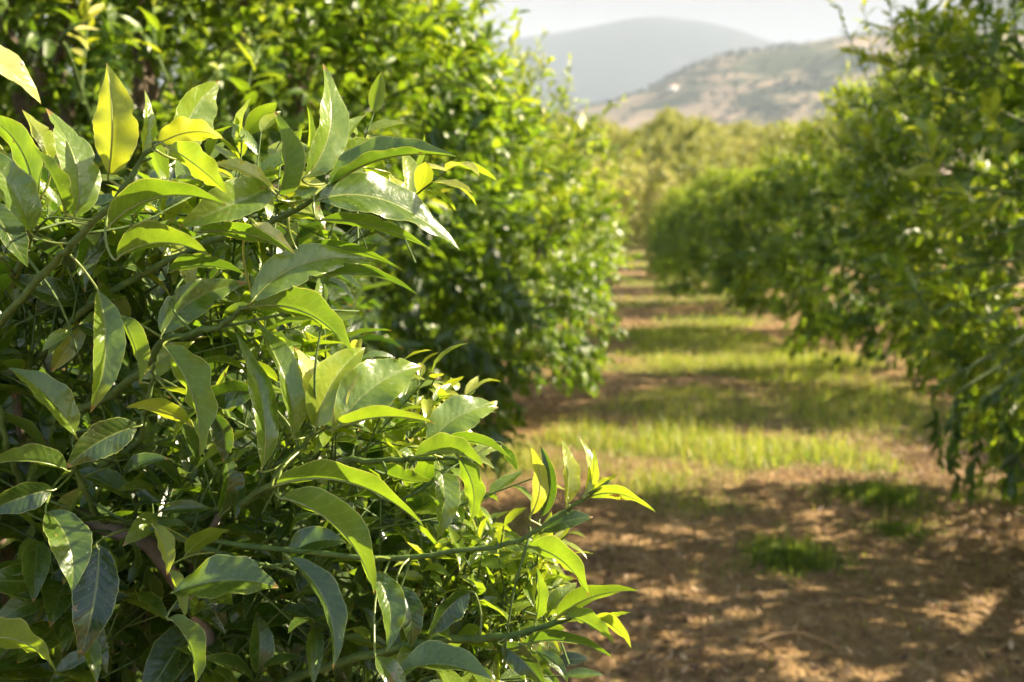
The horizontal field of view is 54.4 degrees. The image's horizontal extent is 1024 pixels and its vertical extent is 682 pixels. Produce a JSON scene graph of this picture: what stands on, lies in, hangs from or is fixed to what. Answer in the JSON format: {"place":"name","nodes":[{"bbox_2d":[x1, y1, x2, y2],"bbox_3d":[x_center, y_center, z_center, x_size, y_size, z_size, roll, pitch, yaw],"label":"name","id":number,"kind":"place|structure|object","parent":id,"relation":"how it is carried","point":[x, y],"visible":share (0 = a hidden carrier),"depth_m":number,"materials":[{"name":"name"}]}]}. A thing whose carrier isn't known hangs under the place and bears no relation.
{"place":"outdoors","nodes":[
{"label":"outdoors","id":0,"kind":"place"},
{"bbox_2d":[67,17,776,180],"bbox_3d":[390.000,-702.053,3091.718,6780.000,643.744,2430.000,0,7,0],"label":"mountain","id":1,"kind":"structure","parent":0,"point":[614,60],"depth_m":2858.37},
{"bbox_2d":[16,0,976,64],"label":"sky","id":2,"kind":"structure","parent":0,"point":[776,21],"materials":[{"name":"white"}]},
{"bbox_2d":[121,174,1023,681],"bbox_3d":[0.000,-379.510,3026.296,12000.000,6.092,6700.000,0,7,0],"label":"ground","id":3,"kind":"structure","parent":0,"point":[802,654],"depth_m":4.56,"materials":[{"name":"soil"}]},
{"bbox_2d":[3,64,204,175],"bbox_3d":[-4.209,-1.257,9.825,2.932,3.196,3.443,3,8,21],"label":"citrus tree","id":4,"kind":"object","parent":3,"relation":"on","point":[85,93],"depth_m":9.34,"materials":[{"name":"green plant"}]},
{"bbox_2d":[0,0,307,210],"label":"citrus tree","id":5,"kind":"object","parent":3,"relation":"on","point":[188,81],"visible":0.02,"depth_m":5.77,"materials":[{"name":"green plant"}]},
{"bbox_2d":[0,0,571,519],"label":"citrus tree","id":6,"kind":"object","parent":3,"relation":"on","point":[462,112],"visible":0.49,"depth_m":3.59,"materials":[{"name":"green plant"}]},
{"bbox_2d":[0,45,654,681],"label":"citrus tree","id":7,"kind":"object","parent":3,"relation":"on","point":[136,493],"visible":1,"depth_m":0.95,"materials":[{"name":"green plant"}]},
{"bbox_2d":[216,0,641,400],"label":"citrus tree","id":8,"kind":"object","parent":3,"relation":"on","point":[575,364],"visible":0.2,"depth_m":6.56,"materials":[{"name":"green plant"}]},
{"bbox_2d":[384,118,633,341],"bbox_3d":[-0.245,-1.147,10.952,3.235,2.663,3.221,0,7,0],"label":"citrus tree","id":9,"kind":"object","parent":3,"relation":"on","point":[607,244],"visible":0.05,"depth_m":10.67,"materials":[{"name":"green plant"}]},
{"bbox_2d":[459,167,614,295],"bbox_3d":[0.067,-1.552,14.767,2.780,2.496,2.968,-4,8,-30],"label":"citrus tree","id":10,"kind":"object","parent":3,"relation":"on","point":[600,247],"depth_m":14.22,"materials":[{"name":"green plant"}]},
{"bbox_2d":[538,106,574,153],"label":"orchard tree","id":11,"kind":"object","parent":3,"relation":"on","point":[552,123],"visible":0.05,"depth_m":61.59,"materials":[{"name":"green plant"}]},
{"bbox_2d":[544,113,587,155],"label":"orchard tree","id":12,"kind":"object","parent":3,"relation":"on","point":[563,120],"visible":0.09,"depth_m":57.30,"materials":[{"name":"green plant"}]},
{"bbox_2d":[545,133,605,170],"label":"orchard tree","id":13,"kind":"object","parent":3,"relation":"on","point":[589,147],"visible":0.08,"depth_m":53.08,"materials":[{"name":"green plant"}]},
{"bbox_2d":[558,117,611,164],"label":"orchard tree","id":14,"kind":"object","parent":3,"relation":"on","point":[578,122],"visible":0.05,"depth_m":68.61,"materials":[{"name":"green plant"}]},
{"bbox_2d":[551,215,621,272],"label":"citrus tree","id":15,"kind":"object","parent":3,"relation":"on","point":[606,248],"depth_m":18.14,"materials":[{"name":"green plant"}]},
{"bbox_2d":[571,150,609,185],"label":"orchard tree","id":16,"kind":"object","parent":3,"relation":"on","point":[588,159],"visible":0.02,"depth_m":46.60,"materials":[{"name":"green plant"}]},
{"bbox_2d":[562,159,624,206],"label":"orchard tree","id":17,"kind":"object","parent":3,"relation":"on","point":[594,167],"visible":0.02,"depth_m":39.49,"materials":[{"name":"green plant"}]},
{"bbox_2d":[572,116,620,169],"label":"orchard tree","id":18,"kind":"object","parent":3,"relation":"on","point":[605,122],"visible":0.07,"depth_m":66.42,"materials":[{"name":"green plant"}]},
{"bbox_2d":[585,168,641,243],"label":"orchard tree","id":19,"kind":"object","parent":3,"relation":"on","point":[629,190],"visible":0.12,"depth_m":35.57,"materials":[{"name":"green plant"}]},
{"bbox_2d":[584,124,642,177],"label":"orchard tree","id":20,"kind":"object","parent":3,"relation":"on","point":[609,131],"visible":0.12,"depth_m":61.70,"materials":[{"name":"green plant"}]},
{"bbox_2d":[606,120,625,152],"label":"orchard tree","id":21,"kind":"object","parent":3,"relation":"on","point":[615,124],"visible":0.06,"depth_m":84.91,"materials":[{"name":"green plant"}]},
{"bbox_2d":[598,129,651,176],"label":"orchard tree","id":22,"kind":"object","parent":3,"relation":"on","point":[617,135],"visible":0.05,"depth_m":57.76,"materials":[{"name":"green plant"}]},
{"bbox_2d":[601,133,649,181],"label":"orchard tree","id":23,"kind":"object","parent":3,"relation":"on","point":[623,149],"visible":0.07,"depth_m":53.98,"materials":[{"name":"green plant"}]},
{"bbox_2d":[601,125,672,201],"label":"orchard tree","id":24,"kind":"object","parent":3,"relation":"on","point":[627,141],"visible":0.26,"depth_m":49.65,"materials":[{"name":"green plant"}]},
{"bbox_2d":[602,144,676,216],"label":"orchard tree","id":25,"kind":"object","parent":3,"relation":"on","point":[633,152],"visible":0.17,"depth_m":47.26,"materials":[{"name":"green plant"}]},
{"bbox_2d":[615,174,671,234],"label":"orchard tree","id":26,"kind":"object","parent":3,"relation":"on","point":[653,195],"visible":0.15,"depth_m":42.23,"materials":[{"name":"green plant"}]},
{"bbox_2d":[601,157,689,247],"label":"orchard tree","id":27,"kind":"object","parent":3,"relation":"on","point":[641,175],"visible":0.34,"depth_m":39.40,"materials":[{"name":"green plant"}]},
{"bbox_2d":[622,125,676,164],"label":"orchard tree","id":28,"kind":"object","parent":3,"relation":"on","point":[648,139],"visible":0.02,"depth_m":61.77,"materials":[{"name":"green plant"}]},
{"bbox_2d":[635,107,697,187],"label":"orchard tree","id":29,"kind":"object","parent":3,"relation":"on","point":[671,123],"visible":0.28,"depth_m":54.90,"materials":[{"name":"green plant"}]},
{"bbox_2d":[641,104,701,170],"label":"orchard tree","id":30,"kind":"object","parent":3,"relation":"on","point":[680,119],"visible":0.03,"depth_m":56.82,"materials":[{"name":"green plant"}]},
{"bbox_2d":[648,198,712,254],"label":"citrus tree","id":31,"kind":"object","parent":3,"relation":"on","point":[660,216],"visible":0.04,"depth_m":28.25,"materials":[{"name":"green plant"}]},
{"bbox_2d":[631,120,734,200],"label":"orchard tree","id":32,"kind":"object","parent":3,"relation":"on","point":[679,128],"visible":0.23,"depth_m":50.95,"materials":[{"name":"green plant"}]},
{"bbox_2d":[635,136,737,241],"bbox_3d":[6.312,-5.011,34.900,3.967,4.338,3.740,0,7,0],"label":"orchard tree","id":33,"kind":"object","parent":3,"relation":"on","point":[686,158],"visible":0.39,"depth_m":34.69,"materials":[{"name":"green plant"}]},
{"bbox_2d":[664,111,708,155],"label":"orchard tree","id":34,"kind":"object","parent":3,"relation":"on","point":[676,119],"visible":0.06,"depth_m":73.12,"materials":[{"name":"green plant"}]},
{"bbox_2d":[644,180,744,271],"bbox_3d":[4.730,-2.739,24.462,2.904,2.486,3.259,5,8,32],"label":"citrus tree","id":35,"kind":"object","parent":3,"relation":"on","point":[662,209],"visible":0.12,"depth_m":24.21,"materials":[{"name":"green plant"}]},
{"bbox_2d":[661,112,739,195],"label":"orchard tree","id":36,"kind":"object","parent":3,"relation":"on","point":[689,133],"visible":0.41,"depth_m":47.15,"materials":[{"name":"green plant"}]},
{"bbox_2d":[643,183,757,285],"bbox_3d":[4.154,-2.209,20.440,2.647,2.479,2.812,-5,9,-34],"label":"citrus tree","id":37,"kind":"object","parent":3,"relation":"on","point":[669,224],"visible":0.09,"depth_m":20.38,"materials":[{"name":"green plant"}]},
{"bbox_2d":[677,115,726,152],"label":"orchard tree","id":38,"kind":"object","parent":3,"relation":"on","point":[716,126],"visible":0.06,"depth_m":65.35,"materials":[{"name":"green plant"}]},
{"bbox_2d":[671,134,737,165],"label":"orchard tree","id":39,"kind":"object","parent":3,"relation":"on","point":[712,145],"visible":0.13,"depth_m":58.60,"materials":[{"name":"green plant"}]},
{"bbox_2d":[677,164,743,191],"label":"orchard tree","id":40,"kind":"object","parent":3,"relation":"on","point":[716,170],"visible":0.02,"depth_m":43.57,"materials":[{"name":"green plant"}]},
{"bbox_2d":[692,130,731,160],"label":"orchard tree","id":41,"kind":"object","parent":3,"relation":"on","point":[716,133],"visible":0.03,"depth_m":62.56,"materials":[{"name":"green plant"}]},
{"bbox_2d":[698,143,749,167],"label":"orchard tree","id":42,"kind":"object","parent":3,"relation":"on","point":[734,155],"visible":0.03,"depth_m":54.55,"materials":[{"name":"green plant"}]},
{"bbox_2d":[730,534,735,552],"bbox_3d":[0.975,0.897,4.393,0.027,0.096,0.012,0,7,0],"label":"dry stalk","id":43,"kind":"object","parent":3,"relation":"on","point":[731,542],"visible":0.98,"depth_m":4.39,"materials":[{"name":"brown plant"}]},
{"bbox_2d":[717,123,750,145],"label":"orchard tree","id":44,"kind":"object","parent":3,"relation":"on","point":[726,127],"visible":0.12,"depth_m":68.35,"materials":[{"name":"green plant"}]},
{"bbox_2d":[712,120,763,154],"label":"orchard tree","id":45,"kind":"object","parent":3,"relation":"on","point":[735,130],"visible":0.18,"depth_m":65.02,"materials":[{"name":"green plant"}]},
{"bbox_2d":[652,155,839,306],"bbox_3d":[3.956,-1.765,16.542,3.001,2.550,3.367,-3,8,-24],"label":"citrus tree","id":46,"kind":"object","parent":3,"relation":"on","point":[692,227],"visible":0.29,"depth_m":16.31,"materials":[{"name":"green plant"}]},
{"bbox_2d":[728,120,764,160],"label":"orchard tree","id":47,"kind":"object","parent":3,"relation":"on","point":[749,124],"visible":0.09,"depth_m":77.26,"materials":[{"name":"green plant"}]},
{"bbox_2d":[710,135,795,174],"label":"orchard tree","id":48,"kind":"object","parent":3,"relation":"on","point":[748,145],"visible":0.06,"depth_m":49.95,"materials":[{"name":"green plant"}]},
{"bbox_2d":[728,140,780,173],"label":"orchard tree","id":49,"kind":"object","parent":3,"relation":"on","point":[742,153],"visible":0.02,"depth_m":47.07,"materials":[{"name":"green plant"}]},
{"bbox_2d":[733,126,775,166],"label":"orchard tree","id":50,"kind":"object","parent":3,"relation":"on","point":[751,131],"visible":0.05,"depth_m":61.30,"materials":[{"name":"green plant"}]},
{"bbox_2d":[722,153,796,228],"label":"orchard tree","id":51,"kind":"object","parent":3,"relation":"on","point":[751,164],"visible":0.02,"depth_m":34.79,"materials":[{"name":"green plant"}]},
{"bbox_2d":[744,122,785,160],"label":"orchard tree","id":52,"kind":"object","parent":3,"relation":"on","point":[767,129],"visible":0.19,"depth_m":57.55,"materials":[{"name":"green plant"}]},
{"bbox_2d":[741,123,809,170],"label":"orchard tree","id":53,"kind":"object","parent":3,"relation":"on","point":[783,139],"visible":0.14,"depth_m":43.36,"materials":[{"name":"green plant"}]},
{"bbox_2d":[761,119,800,148],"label":"orchard tree","id":54,"kind":"object","parent":3,"relation":"on","point":[783,122],"visible":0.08,"depth_m":76.61,"materials":[{"name":"green plant"}]},
{"bbox_2d":[752,620,834,645],"bbox_3d":[0.988,1.040,3.567,0.287,0.044,0.175,0,7,0],"label":"fallen twig","id":55,"kind":"object","parent":3,"relation":"on","point":[762,639],"visible":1,"depth_m":3.53,"materials":[{"name":"brown wood"}]},
{"bbox_2d":[773,125,824,157],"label":"orchard tree","id":56,"kind":"object","parent":3,"relation":"on","point":[775,138],"visible":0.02,"depth_m":53.43,"materials":[{"name":"green plant"}]},
{"bbox_2d":[766,137,853,236],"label":"orchard tree","id":57,"kind":"object","parent":3,"relation":"on","point":[807,152],"visible":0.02,"depth_m":39.69,"materials":[{"name":"green plant"}]},
{"bbox_2d":[661,504,980,592],"bbox_3d":[1.145,0.931,4.287,1.354,0.111,1.120,6,9,41],"label":"weed clump","id":58,"kind":"object","parent":3,"relation":"on","point":[784,552],"visible":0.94,"depth_m":4.28,"materials":[{"name":"green plant"}]},
{"bbox_2d":[698,139,946,341],"bbox_3d":[3.845,-1.301,12.398,2.878,2.695,3.056,6,9,38],"label":"citrus tree","id":59,"kind":"object","parent":3,"relation":"on","point":[736,255],"visible":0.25,"depth_m":12.18,"materials":[{"name":"green plant"}]},
{"bbox_2d":[782,112,862,214],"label":"orchard tree","id":60,"kind":"object","parent":3,"relation":"on","point":[826,119],"visible":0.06,"depth_m":46.81,"materials":[{"name":"green plant"}]},
{"bbox_2d":[659,474,1021,547],"bbox_3d":[1.807,0.827,5.138,1.758,0.108,1.338,-1,7,-11],"label":"weed clump","id":61,"kind":"object","parent":3,"relation":"on","point":[875,491],"visible":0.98,"depth_m":5.28,"materials":[{"name":"green plant"}]},
{"bbox_2d":[821,112,867,142],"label":"orchard tree","id":62,"kind":"object","parent":3,"relation":"on","point":[834,128],"visible":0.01,"depth_m":55.31,"materials":[{"name":"green plant"}]},
{"bbox_2d":[799,516,950,554],"bbox_3d":[1.776,0.894,4.732,0.720,0.070,0.626,-1,7,-9],"label":"weed clump","id":63,"kind":"object","parent":3,"relation":"on","point":[908,528],"visible":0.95,"depth_m":4.73,"materials":[{"name":"green plant"}]},
{"bbox_2d":[740,30,1023,382],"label":"citrus tree","id":64,"kind":"object","parent":3,"relation":"on","point":[823,324],"visible":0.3,"depth_m":8.56,"materials":[{"name":"green plant"}]},
{"bbox_2d":[814,0,1023,514],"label":"citrus tree","id":65,"kind":"object","parent":3,"relation":"on","point":[989,370],"visible":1,"depth_m":3.82,"materials":[{"name":"green plant"}]},
{"bbox_2d":[477,254,1023,681],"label":"grass","id":66,"kind":"structure","parent":0,"point":[651,336],"depth_m":7.49,"materials":[{"name":"green plant"}]},
{"bbox_2d":[546,0,1023,173],"bbox_3d":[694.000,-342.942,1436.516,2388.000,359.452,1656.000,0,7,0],"label":"hillside","id":67,"kind":"structure","parent":0,"point":[647,103],"depth_m":1165.63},
{"bbox_2d":[667,84,679,91],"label":"house","id":68,"kind":"structure","parent":67,"relation":"on","point":[672,86],"depth_m":1209.36,"materials":[{"name":"ceramic"}]},
{"bbox_2d":[549,0,1023,156],"bbox_3d":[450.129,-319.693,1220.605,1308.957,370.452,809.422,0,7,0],"label":"hillside scrub","id":69,"kind":"object","parent":67,"relation":"on","point":[741,52],"visible":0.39,"depth_m":1145.95,"materials":[{"name":"green plant"}]}
]}

